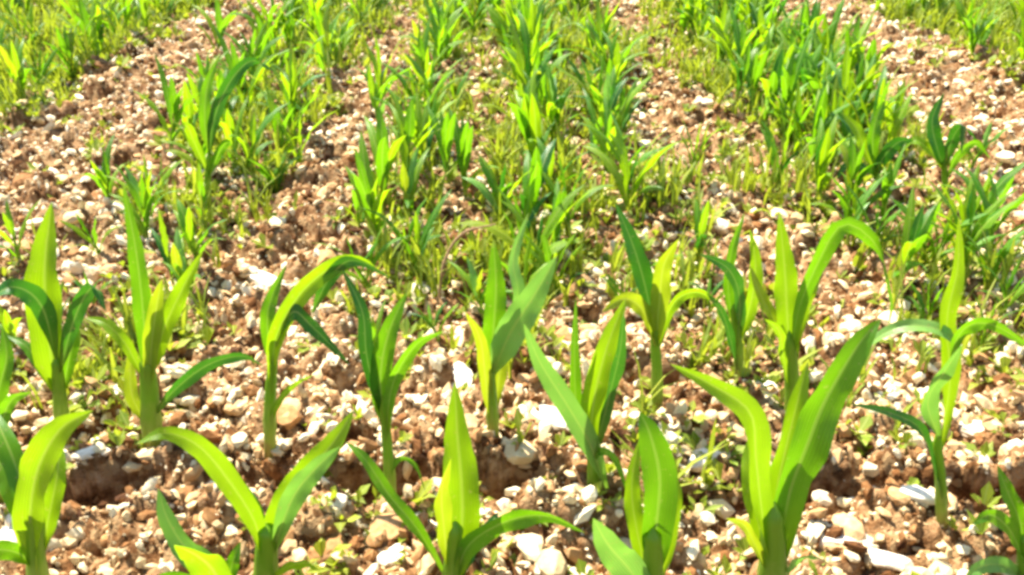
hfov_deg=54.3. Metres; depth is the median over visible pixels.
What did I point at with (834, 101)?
maize plant
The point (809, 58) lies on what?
maize plant
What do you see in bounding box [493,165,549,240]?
maize plant
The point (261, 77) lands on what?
maize plant
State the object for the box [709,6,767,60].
maize plant
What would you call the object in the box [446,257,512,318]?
maize plant
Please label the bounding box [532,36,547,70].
maize plant
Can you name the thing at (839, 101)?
maize plant
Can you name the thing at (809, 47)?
maize plant
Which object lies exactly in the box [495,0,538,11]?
maize plant
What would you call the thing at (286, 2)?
maize plant
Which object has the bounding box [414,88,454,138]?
maize plant
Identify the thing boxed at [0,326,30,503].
maize plant
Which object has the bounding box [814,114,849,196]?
maize plant
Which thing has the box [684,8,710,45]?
maize plant
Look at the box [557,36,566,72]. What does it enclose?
maize plant
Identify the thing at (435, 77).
maize plant
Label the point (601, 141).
maize plant
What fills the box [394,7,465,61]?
maize plant
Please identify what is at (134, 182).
maize plant
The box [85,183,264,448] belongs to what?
maize plant
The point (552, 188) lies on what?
maize plant
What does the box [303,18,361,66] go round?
maize plant
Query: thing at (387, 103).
maize plant
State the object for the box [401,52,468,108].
maize plant
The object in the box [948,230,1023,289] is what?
maize plant
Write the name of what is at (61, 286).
maize plant
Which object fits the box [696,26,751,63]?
maize plant
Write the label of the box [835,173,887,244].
maize plant
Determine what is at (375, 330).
maize plant
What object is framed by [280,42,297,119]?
maize plant
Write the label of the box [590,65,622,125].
maize plant
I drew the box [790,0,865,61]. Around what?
maize plant
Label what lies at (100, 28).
maize plant
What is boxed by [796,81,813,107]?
maize plant
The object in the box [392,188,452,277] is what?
maize plant
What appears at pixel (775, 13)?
maize plant
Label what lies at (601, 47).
maize plant
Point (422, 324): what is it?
weeds
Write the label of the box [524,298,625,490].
maize plant
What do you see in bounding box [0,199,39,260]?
maize plant
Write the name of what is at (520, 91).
maize plant
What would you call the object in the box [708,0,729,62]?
maize plant
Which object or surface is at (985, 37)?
maize plant
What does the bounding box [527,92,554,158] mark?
maize plant
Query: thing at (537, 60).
maize plant
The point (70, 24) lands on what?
maize plant
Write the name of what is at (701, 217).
maize plant
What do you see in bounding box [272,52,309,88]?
maize plant
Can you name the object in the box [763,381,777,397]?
stone
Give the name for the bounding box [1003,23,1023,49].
maize plant
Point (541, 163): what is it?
maize plant
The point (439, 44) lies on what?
maize plant
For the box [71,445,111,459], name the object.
stone
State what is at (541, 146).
maize plant
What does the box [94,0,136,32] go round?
maize plant
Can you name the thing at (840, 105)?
maize plant
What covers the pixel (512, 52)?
maize plant
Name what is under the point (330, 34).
maize plant
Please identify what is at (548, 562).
stones
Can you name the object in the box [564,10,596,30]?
maize plant
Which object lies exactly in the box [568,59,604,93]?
maize plant
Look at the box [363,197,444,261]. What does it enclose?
maize plant
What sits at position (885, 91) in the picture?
maize plant
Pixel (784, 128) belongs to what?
maize plant
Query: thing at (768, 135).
maize plant
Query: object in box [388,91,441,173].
maize plant
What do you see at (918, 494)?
stone
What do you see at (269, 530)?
maize plant
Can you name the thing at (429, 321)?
maize plant
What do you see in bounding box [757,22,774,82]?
maize plant
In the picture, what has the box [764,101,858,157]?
maize plant
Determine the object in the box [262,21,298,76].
maize plant
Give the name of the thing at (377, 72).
maize plant
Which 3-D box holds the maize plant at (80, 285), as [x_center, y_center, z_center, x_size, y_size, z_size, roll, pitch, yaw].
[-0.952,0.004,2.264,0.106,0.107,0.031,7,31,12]
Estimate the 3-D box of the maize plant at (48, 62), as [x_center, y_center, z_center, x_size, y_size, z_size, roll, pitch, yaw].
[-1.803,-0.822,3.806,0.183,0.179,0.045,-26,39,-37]
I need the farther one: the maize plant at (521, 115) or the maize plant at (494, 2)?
the maize plant at (494, 2)
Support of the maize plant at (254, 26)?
on the ground
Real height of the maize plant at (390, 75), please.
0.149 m
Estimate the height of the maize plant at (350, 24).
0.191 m
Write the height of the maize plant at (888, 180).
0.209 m
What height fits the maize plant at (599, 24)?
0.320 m
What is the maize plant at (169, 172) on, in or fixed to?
on the ground
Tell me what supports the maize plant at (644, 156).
on the ground
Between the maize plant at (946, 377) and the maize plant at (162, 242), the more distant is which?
the maize plant at (162, 242)
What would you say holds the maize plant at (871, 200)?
on the ground
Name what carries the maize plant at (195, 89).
on the ground
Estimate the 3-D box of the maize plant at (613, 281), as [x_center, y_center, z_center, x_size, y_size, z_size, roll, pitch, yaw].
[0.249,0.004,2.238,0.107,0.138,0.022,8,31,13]
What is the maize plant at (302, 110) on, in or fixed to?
on the ground
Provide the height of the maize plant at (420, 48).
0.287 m
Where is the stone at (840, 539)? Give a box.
[818,533,874,548]
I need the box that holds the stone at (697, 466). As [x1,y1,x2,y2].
[688,446,722,471]
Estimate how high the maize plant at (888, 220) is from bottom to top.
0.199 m
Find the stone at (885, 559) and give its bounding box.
[864,547,914,571]
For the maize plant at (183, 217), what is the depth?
2.37 m
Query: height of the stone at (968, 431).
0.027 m
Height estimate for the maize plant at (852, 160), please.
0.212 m
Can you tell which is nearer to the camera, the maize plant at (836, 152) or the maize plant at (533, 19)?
the maize plant at (836, 152)
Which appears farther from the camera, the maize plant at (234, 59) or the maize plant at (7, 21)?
the maize plant at (7, 21)
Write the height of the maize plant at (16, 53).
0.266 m
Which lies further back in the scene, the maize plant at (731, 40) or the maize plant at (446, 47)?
the maize plant at (731, 40)
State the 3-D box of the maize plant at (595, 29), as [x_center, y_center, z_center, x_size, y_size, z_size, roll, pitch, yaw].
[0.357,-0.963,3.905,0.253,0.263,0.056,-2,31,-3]
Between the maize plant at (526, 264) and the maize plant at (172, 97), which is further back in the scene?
the maize plant at (172, 97)
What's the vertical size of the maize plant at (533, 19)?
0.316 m
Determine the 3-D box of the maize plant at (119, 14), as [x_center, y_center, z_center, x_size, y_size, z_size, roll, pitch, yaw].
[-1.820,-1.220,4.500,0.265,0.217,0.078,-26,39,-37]
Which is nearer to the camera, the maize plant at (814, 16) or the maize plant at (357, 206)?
the maize plant at (357, 206)
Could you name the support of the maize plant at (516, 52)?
on the ground
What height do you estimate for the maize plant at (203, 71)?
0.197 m
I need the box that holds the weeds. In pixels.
[0,0,1023,574]
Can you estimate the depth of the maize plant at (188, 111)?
3.09 m
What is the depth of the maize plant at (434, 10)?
4.43 m
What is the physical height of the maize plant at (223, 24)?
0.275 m
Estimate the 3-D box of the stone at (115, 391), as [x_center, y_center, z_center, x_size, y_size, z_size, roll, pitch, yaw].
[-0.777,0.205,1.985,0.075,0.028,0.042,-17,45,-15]
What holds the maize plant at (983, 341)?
on the ground
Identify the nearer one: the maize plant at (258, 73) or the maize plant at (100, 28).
the maize plant at (258, 73)
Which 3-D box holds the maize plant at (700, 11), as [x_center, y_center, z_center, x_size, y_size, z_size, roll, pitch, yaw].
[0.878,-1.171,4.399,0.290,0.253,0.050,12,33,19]
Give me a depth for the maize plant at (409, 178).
2.63 m
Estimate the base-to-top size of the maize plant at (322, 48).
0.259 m
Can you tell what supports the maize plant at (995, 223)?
on the ground
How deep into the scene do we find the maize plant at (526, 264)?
2.27 m
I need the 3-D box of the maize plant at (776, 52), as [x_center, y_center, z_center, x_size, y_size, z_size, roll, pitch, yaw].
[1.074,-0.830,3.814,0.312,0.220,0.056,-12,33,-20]
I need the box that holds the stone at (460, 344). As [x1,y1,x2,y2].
[454,329,464,351]
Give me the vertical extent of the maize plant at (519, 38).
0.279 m
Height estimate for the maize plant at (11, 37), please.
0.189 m
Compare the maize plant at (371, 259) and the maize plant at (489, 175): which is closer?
the maize plant at (371, 259)
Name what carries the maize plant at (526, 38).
on the ground
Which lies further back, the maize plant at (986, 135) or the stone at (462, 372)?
the maize plant at (986, 135)
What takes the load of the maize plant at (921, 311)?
on the ground
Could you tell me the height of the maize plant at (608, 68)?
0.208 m
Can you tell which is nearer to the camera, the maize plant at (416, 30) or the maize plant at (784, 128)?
the maize plant at (784, 128)
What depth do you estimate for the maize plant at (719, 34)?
3.60 m
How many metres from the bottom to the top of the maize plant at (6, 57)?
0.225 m
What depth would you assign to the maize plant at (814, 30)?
3.86 m
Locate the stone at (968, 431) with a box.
[959,420,983,438]
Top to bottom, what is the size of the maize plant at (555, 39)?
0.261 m
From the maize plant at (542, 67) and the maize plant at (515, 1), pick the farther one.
the maize plant at (515, 1)
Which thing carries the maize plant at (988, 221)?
on the ground
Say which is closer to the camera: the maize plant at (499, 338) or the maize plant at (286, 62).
the maize plant at (499, 338)
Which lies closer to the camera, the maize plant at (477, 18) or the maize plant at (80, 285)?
the maize plant at (80, 285)
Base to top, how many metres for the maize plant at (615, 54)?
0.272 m
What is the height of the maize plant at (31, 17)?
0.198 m
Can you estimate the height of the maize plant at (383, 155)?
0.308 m
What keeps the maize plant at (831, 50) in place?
on the ground
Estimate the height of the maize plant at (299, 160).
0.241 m
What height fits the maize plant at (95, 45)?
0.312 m
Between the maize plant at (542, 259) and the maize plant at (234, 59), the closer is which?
the maize plant at (542, 259)
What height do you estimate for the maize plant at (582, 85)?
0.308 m
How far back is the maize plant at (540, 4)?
4.66 m
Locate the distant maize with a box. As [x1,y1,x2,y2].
[1,0,1023,33]
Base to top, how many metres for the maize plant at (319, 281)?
0.446 m
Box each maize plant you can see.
[0,3,46,41]
[0,11,41,45]
[0,22,14,45]
[0,38,51,84]
[0,39,24,78]
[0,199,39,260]
[0,203,105,444]
[0,306,20,348]
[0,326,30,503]
[0,410,92,574]
[4,29,40,53]
[9,37,35,99]
[23,47,60,87]
[43,21,79,80]
[56,10,94,41]
[57,2,98,59]
[59,213,120,254]
[60,281,71,315]
[62,0,100,56]
[67,270,113,303]
[79,134,125,198]
[85,0,128,33]
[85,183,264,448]
[94,0,103,50]
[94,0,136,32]
[103,164,175,227]
[110,164,163,238]
[124,154,183,203]
[133,53,198,149]
[136,410,353,574]
[150,210,184,284]
[156,488,240,574]
[162,227,200,296]
[163,120,223,168]
[173,199,227,258]
[175,57,272,209]
[176,50,228,97]
[182,81,198,126]
[187,73,214,111]
[190,162,207,228]
[192,53,276,116]
[193,0,241,49]
[195,22,260,99]
[214,67,239,125]
[216,66,219,88]
[221,22,288,83]
[221,97,247,165]
[224,20,284,77]
[225,102,289,174]
[228,0,290,48]
[234,36,273,80]
[238,147,305,194]
[245,16,297,77]
[246,0,302,50]
[248,44,327,132]
[254,87,318,151]
[260,255,388,459]
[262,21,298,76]
[264,84,304,155]
[264,109,338,165]
[270,72,325,113]
[272,0,304,44]
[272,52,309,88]
[273,8,311,48]
[274,34,325,79]
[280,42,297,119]
[293,15,310,34]
[294,3,351,67]
[300,0,333,29]
[301,0,323,39]
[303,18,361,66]
[307,7,328,71]
[317,222,410,294]
[329,16,357,55]
[329,24,343,53]
[329,164,376,228]
[343,270,442,503]
[345,13,353,52]
[345,131,392,238]
[346,382,584,574]
[349,299,385,343]
[352,34,414,103]
[354,105,405,214]
[361,64,401,97]
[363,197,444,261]
[366,64,394,121]
[371,73,458,131]
[378,61,441,108]
[379,85,432,129]
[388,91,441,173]
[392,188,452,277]
[393,91,437,155]
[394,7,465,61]
[394,147,429,217]
[399,38,434,96]
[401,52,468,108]
[402,52,443,93]
[405,0,467,60]
[406,31,464,73]
[409,302,458,341]
[412,13,430,76]
[412,17,429,43]
[413,0,467,49]
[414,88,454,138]
[420,13,461,48]
[426,104,476,183]
[428,25,445,67]
[432,0,446,29]
[432,5,441,17]
[444,66,472,110]
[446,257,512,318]
[449,107,498,198]
[457,0,493,31]
[457,183,592,274]
[462,153,528,217]
[465,212,556,436]
[478,70,543,131]
[482,240,548,300]
[483,22,523,66]
[484,0,519,48]
[487,0,517,15]
[490,0,540,44]
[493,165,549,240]
[494,40,572,107]
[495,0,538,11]
[498,21,550,49]
[500,8,577,90]
[501,0,553,22]
[502,26,563,64]
[504,47,545,77]
[505,64,542,154]
[509,38,559,71]
[512,0,545,57]
[512,232,584,295]
[513,0,544,12]
[515,0,567,20]
[518,0,556,45]
[518,9,571,49]
[518,79,529,108]
[520,138,556,229]
[523,70,570,117]
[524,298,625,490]
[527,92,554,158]
[529,153,613,237]
[531,46,541,76]
[531,137,591,208]
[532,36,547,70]
[540,77,584,142]
[545,52,642,116]
[545,65,564,134]
[551,179,579,257]
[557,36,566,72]
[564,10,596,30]
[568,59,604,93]
[573,12,630,69]
[575,11,593,49]
[576,111,663,180]
[577,75,652,127]
[580,97,634,173]
[581,38,609,78]
[581,122,679,210]
[583,88,603,158]
[584,0,622,62]
[584,23,650,84]
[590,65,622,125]
[592,412,681,574]
[595,50,618,81]
[601,30,639,84]
[602,203,709,412]
[602,268,636,295]
[613,78,642,132]
[622,241,679,293]
[670,0,718,32]
[670,109,729,182]
[671,319,880,574]
[680,0,689,32]
[682,0,741,40]
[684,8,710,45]
[688,277,723,313]
[695,198,708,261]
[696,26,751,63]
[698,0,708,27]
[700,213,762,379]
[702,13,786,91]
[703,4,712,49]
[704,0,770,55]
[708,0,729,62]
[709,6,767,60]
[721,25,761,67]
[725,40,767,101]
[726,0,759,21]
[728,0,745,37]
[728,0,753,26]
[735,0,775,43]
[735,48,769,106]
[738,10,791,42]
[741,2,773,22]
[744,0,801,36]
[748,0,776,50]
[750,211,892,411]
[753,36,799,119]
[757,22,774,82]
[758,46,778,78]
[759,114,803,191]
[763,0,808,27]
[763,18,811,49]
[764,39,826,72]
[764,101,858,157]
[766,0,794,25]
[768,70,808,135]
[770,26,813,111]
[774,0,812,29]
[775,19,837,53]
[775,87,815,150]
[777,28,812,81]
[780,35,794,89]
[785,16,798,54]
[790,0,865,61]
[792,44,853,89]
[793,52,841,112]
[793,77,813,153]
[796,2,808,45]
[796,39,813,56]
[796,43,827,101]
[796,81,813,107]
[797,10,862,72]
[801,82,828,162]
[802,25,880,78]
[803,71,877,122]
[804,0,825,39]
[808,124,867,163]
[809,42,887,104]
[811,168,904,234]
[813,37,842,87]
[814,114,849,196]
[824,74,838,129]
[829,88,868,133]
[831,78,925,161]
[834,48,891,114]
[835,129,880,205]
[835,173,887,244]
[837,99,913,179]
[837,105,868,150]
[840,73,873,136]
[844,13,873,74]
[845,184,916,255]
[850,29,890,93]
[851,217,1023,527]
[855,52,889,123]
[870,65,899,128]
[873,143,905,220]
[878,81,911,142]
[891,198,980,265]
[893,187,938,278]
[904,93,989,201]
[907,279,943,331]
[912,173,1022,264]
[919,202,988,272]
[936,163,1000,247]
[939,162,1023,233]
[945,118,1016,167]
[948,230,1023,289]
[954,12,990,55]
[955,0,989,29]
[955,0,1000,39]
[957,293,1023,352]
[960,167,1016,239]
[963,165,1023,252]
[966,465,1023,574]
[970,12,999,44]
[978,258,1023,313]
[981,7,996,44]
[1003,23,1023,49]
[1015,10,1023,59]
[1016,20,1023,57]
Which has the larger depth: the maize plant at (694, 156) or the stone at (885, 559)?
the maize plant at (694, 156)
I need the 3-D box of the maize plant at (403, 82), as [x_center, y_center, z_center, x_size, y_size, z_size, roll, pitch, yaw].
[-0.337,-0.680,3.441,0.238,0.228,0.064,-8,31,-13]
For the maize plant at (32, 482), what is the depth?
1.40 m
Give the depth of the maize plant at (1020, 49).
4.02 m
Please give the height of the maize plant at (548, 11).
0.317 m
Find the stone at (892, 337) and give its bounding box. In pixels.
[882,334,895,344]
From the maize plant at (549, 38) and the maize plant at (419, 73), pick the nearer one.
the maize plant at (419, 73)
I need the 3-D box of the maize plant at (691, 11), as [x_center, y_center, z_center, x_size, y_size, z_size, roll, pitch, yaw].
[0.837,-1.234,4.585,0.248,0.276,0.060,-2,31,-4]
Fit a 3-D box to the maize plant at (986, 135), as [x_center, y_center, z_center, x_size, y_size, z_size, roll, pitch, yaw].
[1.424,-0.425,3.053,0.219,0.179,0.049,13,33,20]
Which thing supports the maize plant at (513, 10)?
on the ground
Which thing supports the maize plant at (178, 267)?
on the ground
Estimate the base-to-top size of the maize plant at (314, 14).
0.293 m
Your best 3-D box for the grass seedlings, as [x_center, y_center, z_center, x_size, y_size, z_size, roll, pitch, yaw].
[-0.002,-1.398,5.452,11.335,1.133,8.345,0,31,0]
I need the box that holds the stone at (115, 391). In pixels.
[112,384,123,398]
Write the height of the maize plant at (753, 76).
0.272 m
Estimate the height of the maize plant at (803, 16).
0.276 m
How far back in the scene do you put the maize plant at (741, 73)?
3.49 m
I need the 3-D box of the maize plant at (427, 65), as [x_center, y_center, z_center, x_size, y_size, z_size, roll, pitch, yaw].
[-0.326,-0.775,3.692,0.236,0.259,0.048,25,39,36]
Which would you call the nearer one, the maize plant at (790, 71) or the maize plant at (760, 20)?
the maize plant at (790, 71)
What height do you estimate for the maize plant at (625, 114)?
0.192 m
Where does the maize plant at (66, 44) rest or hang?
on the ground
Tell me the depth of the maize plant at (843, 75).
3.31 m
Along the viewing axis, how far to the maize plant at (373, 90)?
3.33 m
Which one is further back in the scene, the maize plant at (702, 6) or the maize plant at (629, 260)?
the maize plant at (702, 6)
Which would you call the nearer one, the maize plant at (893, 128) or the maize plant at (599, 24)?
the maize plant at (893, 128)
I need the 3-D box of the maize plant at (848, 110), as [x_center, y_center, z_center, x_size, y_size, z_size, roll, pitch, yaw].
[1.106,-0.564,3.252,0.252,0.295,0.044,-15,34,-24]
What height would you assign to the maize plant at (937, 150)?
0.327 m
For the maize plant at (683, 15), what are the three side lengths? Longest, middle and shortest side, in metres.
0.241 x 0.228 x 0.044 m
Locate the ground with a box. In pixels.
[0,0,1023,574]
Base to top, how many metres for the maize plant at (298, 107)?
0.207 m
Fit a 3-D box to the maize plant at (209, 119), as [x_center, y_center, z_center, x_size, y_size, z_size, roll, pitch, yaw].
[-0.748,-0.392,2.653,0.263,0.444,0.089,0,31,0]
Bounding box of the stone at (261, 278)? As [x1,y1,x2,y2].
[247,270,291,287]
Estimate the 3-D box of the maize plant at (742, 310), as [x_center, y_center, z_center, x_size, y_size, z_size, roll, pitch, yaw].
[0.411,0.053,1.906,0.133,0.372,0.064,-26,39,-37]
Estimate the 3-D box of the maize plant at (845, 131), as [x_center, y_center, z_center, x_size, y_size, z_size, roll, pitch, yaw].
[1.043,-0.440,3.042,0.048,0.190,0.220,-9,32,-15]
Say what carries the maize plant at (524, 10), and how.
on the ground
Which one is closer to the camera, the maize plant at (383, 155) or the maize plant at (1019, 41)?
the maize plant at (383, 155)
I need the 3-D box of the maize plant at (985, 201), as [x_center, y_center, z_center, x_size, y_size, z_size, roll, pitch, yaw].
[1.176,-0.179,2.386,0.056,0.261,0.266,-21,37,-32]
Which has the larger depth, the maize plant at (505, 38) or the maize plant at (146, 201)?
the maize plant at (505, 38)
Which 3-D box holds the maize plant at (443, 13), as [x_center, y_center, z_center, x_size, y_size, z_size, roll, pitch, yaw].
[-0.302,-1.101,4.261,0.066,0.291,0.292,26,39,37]
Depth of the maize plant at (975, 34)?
4.27 m
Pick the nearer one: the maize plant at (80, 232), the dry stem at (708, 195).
the maize plant at (80, 232)
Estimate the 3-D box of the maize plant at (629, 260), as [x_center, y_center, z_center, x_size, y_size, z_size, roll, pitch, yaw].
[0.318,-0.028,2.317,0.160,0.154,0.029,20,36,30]
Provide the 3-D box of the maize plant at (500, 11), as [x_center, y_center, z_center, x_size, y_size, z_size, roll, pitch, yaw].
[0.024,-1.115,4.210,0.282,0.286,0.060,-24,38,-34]
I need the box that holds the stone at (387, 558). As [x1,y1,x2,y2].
[375,543,410,567]
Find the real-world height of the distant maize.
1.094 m
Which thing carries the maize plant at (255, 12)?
on the ground
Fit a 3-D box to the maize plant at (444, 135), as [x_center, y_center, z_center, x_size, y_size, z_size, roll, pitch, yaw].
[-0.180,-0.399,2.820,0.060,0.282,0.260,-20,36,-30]
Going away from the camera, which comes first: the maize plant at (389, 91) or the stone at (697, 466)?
the stone at (697, 466)
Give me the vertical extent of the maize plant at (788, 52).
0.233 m
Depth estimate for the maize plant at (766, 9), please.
4.57 m
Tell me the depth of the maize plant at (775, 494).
1.38 m
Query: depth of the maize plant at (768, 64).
3.91 m
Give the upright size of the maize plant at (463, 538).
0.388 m
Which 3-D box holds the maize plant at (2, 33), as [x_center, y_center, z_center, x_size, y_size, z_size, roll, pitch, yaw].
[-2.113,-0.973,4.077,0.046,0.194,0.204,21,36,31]
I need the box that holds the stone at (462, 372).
[451,361,472,387]
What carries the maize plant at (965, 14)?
on the ground
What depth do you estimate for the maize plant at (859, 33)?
3.69 m
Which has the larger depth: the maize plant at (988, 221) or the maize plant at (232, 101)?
the maize plant at (232, 101)
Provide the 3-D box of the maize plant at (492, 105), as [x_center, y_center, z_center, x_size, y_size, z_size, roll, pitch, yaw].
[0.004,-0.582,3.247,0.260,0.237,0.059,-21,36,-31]
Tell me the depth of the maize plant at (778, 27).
4.16 m
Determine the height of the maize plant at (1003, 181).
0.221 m
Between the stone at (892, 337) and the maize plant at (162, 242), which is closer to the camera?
the stone at (892, 337)
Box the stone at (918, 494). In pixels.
[888,485,934,504]
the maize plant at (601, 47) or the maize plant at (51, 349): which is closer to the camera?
the maize plant at (51, 349)
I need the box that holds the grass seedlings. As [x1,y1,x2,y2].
[0,0,1023,513]
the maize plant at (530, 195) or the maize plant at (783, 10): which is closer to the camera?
the maize plant at (530, 195)
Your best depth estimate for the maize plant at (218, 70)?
3.35 m
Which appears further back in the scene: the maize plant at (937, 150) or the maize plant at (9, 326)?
the maize plant at (937, 150)
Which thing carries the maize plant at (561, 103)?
on the ground
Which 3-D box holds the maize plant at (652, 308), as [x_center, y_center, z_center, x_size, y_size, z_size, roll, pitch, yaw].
[0.271,0.060,1.835,0.243,0.452,0.084,-5,31,-8]
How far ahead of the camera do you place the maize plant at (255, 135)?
2.90 m
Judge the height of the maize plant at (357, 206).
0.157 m
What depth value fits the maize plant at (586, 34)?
4.24 m
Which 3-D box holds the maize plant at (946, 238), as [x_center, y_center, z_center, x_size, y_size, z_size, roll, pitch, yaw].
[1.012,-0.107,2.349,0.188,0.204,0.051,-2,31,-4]
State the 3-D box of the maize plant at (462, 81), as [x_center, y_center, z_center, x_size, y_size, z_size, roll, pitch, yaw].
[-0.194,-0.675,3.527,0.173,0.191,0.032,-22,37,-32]
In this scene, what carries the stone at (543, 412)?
on the ground
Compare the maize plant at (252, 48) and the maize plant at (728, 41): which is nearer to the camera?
the maize plant at (252, 48)
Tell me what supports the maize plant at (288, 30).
on the ground
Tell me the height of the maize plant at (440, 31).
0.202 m
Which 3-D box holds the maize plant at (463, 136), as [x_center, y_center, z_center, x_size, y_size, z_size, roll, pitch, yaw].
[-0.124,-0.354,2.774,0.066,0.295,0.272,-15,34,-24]
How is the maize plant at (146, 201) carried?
on the ground
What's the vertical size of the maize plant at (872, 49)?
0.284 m
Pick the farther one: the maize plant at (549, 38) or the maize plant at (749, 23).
the maize plant at (749, 23)
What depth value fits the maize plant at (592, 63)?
3.87 m
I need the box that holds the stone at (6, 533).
[0,526,17,542]
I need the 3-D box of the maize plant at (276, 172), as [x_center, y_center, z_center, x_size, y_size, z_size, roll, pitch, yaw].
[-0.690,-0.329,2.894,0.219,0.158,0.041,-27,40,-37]
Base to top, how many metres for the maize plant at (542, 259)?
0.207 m
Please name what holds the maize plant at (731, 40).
on the ground
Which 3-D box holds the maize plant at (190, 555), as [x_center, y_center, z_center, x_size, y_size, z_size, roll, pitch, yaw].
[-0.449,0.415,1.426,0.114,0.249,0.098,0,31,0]
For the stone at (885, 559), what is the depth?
1.55 m
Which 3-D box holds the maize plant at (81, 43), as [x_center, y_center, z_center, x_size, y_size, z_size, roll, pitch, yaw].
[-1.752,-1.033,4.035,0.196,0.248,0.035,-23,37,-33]
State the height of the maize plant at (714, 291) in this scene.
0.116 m
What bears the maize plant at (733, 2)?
on the ground
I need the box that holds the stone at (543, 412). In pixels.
[517,404,570,434]
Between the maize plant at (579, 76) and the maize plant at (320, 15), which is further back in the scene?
the maize plant at (320, 15)
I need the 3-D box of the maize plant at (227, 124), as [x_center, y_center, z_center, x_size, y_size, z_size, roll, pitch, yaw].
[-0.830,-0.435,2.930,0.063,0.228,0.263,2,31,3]
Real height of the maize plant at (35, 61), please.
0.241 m
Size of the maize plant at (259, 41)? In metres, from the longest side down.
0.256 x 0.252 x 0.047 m
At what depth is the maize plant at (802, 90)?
3.24 m
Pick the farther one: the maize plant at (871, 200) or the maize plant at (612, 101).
the maize plant at (612, 101)
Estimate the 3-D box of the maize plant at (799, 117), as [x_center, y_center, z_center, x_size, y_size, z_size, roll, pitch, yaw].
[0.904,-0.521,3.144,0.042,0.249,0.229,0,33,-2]
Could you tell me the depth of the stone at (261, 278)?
2.37 m
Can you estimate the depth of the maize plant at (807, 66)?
3.51 m
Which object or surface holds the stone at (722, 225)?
on the ground
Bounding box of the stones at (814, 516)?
[0,0,1023,574]
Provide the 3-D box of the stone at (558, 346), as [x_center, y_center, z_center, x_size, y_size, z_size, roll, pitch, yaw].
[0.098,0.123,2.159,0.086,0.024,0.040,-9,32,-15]
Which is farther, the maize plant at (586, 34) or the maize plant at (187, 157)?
the maize plant at (586, 34)
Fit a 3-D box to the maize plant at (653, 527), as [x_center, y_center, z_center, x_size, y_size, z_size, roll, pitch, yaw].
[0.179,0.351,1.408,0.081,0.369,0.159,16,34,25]
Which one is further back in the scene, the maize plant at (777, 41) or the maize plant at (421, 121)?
the maize plant at (777, 41)
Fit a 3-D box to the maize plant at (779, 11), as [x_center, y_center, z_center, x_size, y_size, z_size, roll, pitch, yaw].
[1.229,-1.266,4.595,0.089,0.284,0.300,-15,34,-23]
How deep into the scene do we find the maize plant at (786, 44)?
3.70 m
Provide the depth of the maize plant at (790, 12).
4.47 m
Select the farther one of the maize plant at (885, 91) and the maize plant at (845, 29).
the maize plant at (845, 29)
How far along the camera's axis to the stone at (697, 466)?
1.80 m
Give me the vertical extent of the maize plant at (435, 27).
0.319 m
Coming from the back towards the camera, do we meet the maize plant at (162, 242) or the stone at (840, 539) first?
the maize plant at (162, 242)
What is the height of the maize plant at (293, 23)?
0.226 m
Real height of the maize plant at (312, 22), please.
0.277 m
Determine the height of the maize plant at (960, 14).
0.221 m
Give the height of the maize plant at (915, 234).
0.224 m
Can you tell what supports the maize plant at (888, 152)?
on the ground
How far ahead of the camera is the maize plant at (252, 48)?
3.69 m
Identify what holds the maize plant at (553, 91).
on the ground
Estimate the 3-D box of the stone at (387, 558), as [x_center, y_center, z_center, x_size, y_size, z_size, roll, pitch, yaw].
[-0.191,0.435,1.607,0.060,0.023,0.049,-15,24,-8]
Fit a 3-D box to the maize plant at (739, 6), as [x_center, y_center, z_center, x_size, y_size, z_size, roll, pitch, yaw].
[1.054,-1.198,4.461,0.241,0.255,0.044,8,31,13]
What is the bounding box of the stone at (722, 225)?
[715,218,729,234]
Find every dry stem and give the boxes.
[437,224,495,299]
[692,190,712,215]
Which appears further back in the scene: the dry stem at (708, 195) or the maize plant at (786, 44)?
the maize plant at (786, 44)
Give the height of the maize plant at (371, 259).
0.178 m
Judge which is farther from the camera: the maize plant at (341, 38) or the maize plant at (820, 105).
the maize plant at (341, 38)
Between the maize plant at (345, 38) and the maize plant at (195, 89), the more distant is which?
the maize plant at (345, 38)
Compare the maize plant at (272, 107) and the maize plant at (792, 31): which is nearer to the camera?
the maize plant at (272, 107)
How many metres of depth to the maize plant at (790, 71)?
3.23 m
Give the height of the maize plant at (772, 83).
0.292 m
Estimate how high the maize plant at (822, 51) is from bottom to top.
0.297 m
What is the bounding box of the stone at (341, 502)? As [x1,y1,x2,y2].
[317,493,347,509]
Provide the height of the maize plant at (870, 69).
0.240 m
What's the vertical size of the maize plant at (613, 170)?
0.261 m
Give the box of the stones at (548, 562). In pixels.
[0,0,1023,574]
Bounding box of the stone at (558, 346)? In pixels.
[555,340,567,348]
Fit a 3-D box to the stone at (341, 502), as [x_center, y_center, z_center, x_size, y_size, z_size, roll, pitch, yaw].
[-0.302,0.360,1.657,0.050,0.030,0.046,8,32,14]
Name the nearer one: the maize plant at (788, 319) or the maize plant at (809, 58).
the maize plant at (788, 319)
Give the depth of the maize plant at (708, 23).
4.32 m
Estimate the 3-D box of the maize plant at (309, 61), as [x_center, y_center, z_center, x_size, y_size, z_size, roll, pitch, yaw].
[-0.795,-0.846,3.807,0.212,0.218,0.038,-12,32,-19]
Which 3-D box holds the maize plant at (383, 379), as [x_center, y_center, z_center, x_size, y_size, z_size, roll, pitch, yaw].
[-0.180,0.191,1.619,0.188,0.457,0.062,13,33,22]
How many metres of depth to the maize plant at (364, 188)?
2.46 m
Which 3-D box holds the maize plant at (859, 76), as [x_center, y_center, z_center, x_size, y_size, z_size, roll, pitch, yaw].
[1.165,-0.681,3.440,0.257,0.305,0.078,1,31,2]
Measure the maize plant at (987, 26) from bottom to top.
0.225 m
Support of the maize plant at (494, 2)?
on the ground

